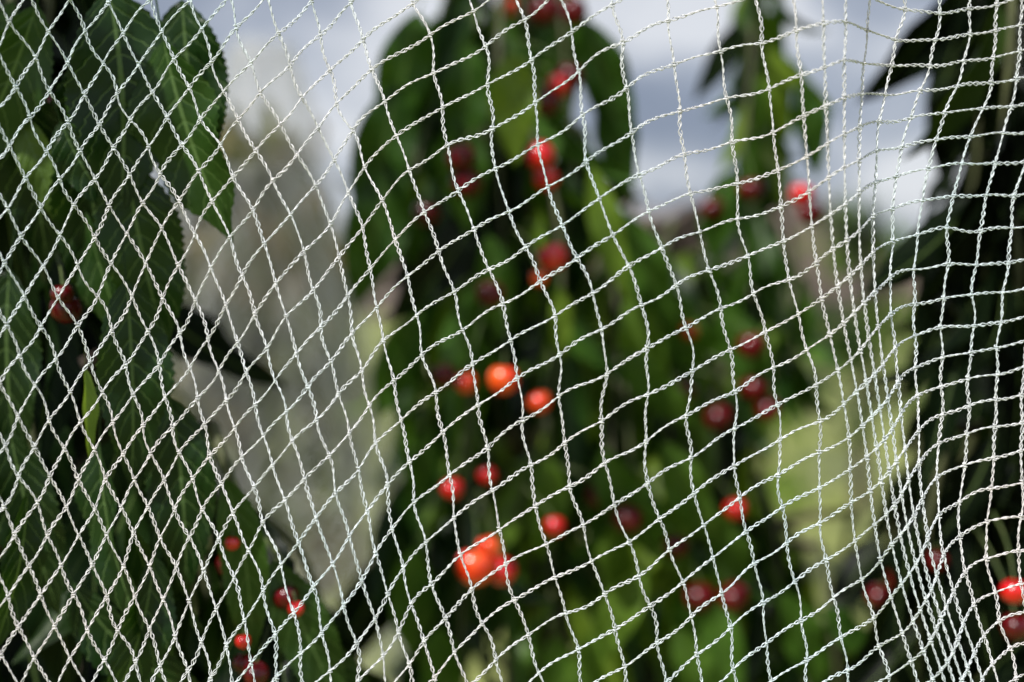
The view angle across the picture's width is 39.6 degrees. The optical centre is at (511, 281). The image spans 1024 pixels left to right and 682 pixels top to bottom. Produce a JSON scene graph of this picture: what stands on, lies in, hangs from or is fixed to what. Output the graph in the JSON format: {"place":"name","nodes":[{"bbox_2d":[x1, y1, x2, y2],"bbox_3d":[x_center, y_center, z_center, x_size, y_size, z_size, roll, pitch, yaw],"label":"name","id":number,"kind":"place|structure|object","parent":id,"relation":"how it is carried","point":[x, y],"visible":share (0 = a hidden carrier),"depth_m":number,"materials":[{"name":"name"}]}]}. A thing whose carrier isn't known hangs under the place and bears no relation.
{"place":"outdoors","nodes":[
{"label":"outdoors","id":0,"kind":"place"},
{"bbox_2d":[134,0,959,246],"label":"sky","id":1,"kind":"structure","parent":0,"point":[655,94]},
{"bbox_2d":[216,315,922,681],"bbox_3d":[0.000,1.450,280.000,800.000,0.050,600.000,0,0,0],"label":"ground","id":2,"kind":"structure","parent":0,"point":[834,465],"depth_m":11.30,"materials":[{"name":"green plant"}]},
{"bbox_2d":[0,0,386,681],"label":"cherry tree","id":3,"kind":"object","parent":2,"relation":"on","point":[48,122],"visible":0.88,"depth_m":0.69,"materials":[{"name":"green plant"}]},
{"bbox_2d":[0,0,1023,681],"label":"bird netting","id":4,"kind":"object","parent":3,"relation":"hanging from","point":[994,458],"visible":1,"depth_m":0.60,"materials":[{"name":"white plastic"}]},
{"bbox_2d":[153,89,379,600],"bbox_3d":[-0.589,0.482,3.401,1.045,1.939,0.665,0,0,0],"label":"cherry tree","id":5,"kind":"object","parent":2,"relation":"on","point":[238,145],"visible":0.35,"depth_m":3.33,"materials":[{"name":"grey plant"}]},
{"bbox_2d":[172,36,403,681],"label":"bird netting","id":6,"kind":"object","parent":2,"relation":"on","point":[299,112],"visible":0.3,"depth_m":3.27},
{"bbox_2d":[252,215,380,497],"bbox_3d":[-1.248,0.442,9.629,1.501,2.019,1.082,0,0,40],"label":"cherry tree","id":7,"kind":"object","parent":2,"relation":"on","point":[376,290],"visible":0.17,"depth_m":9.48,"materials":[{"name":"green plant"}]},
{"bbox_2d":[254,186,917,315],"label":"woodland","id":8,"kind":"object","parent":2,"relation":"on","point":[677,212],"visible":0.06,"depth_m":61.57,"materials":[{"name":"green plant"}]},
{"bbox_2d":[328,0,883,681],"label":"cherry tree","id":9,"kind":"object","parent":2,"relation":"on","point":[522,178],"visible":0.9,"depth_m":1.18,"materials":[{"name":"green plant"}]},
{"bbox_2d":[171,163,409,681],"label":"bird netting","id":10,"kind":"object","parent":9,"relation":"hanging from","point":[287,189],"visible":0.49,"depth_m":1.55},
{"bbox_2d":[714,249,834,524],"bbox_3d":[1.037,0.588,6.548,0.746,1.726,1.084,0,0,0],"label":"cherry tree","id":11,"kind":"object","parent":2,"relation":"on","point":[791,483],"visible":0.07,"depth_m":6.26,"materials":[{"name":"green plant"}]},
{"bbox_2d":[788,181,929,511],"bbox_3d":[2.181,0.410,8.957,1.246,2.083,1.373,0,0,0],"label":"cherry tree","id":12,"kind":"object","parent":2,"relation":"on","point":[860,471],"visible":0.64,"depth_m":8.95,"materials":[{"name":"green plant"}]},
{"bbox_2d":[826,0,1023,681],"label":"cherry tree","id":13,"kind":"object","parent":2,"relation":"on","point":[965,214],"visible":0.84,"depth_m":0.93,"materials":[{"name":"green plant"}]},
{"bbox_2d":[996,8,1022,612],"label":"bird netting","id":14,"kind":"object","parent":13,"relation":"hanging from","point":[1019,80],"visible":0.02,"depth_m":1.03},
{"bbox_2d":[591,258,601,275],"bbox_3d":[0.283,0.426,10.511,1.610,2.052,1.404,0,0,0],"label":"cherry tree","id":15,"kind":"object","parent":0,"point":[594,268],"depth_m":10.44,"materials":[{"name":"green plant"}]}
]}

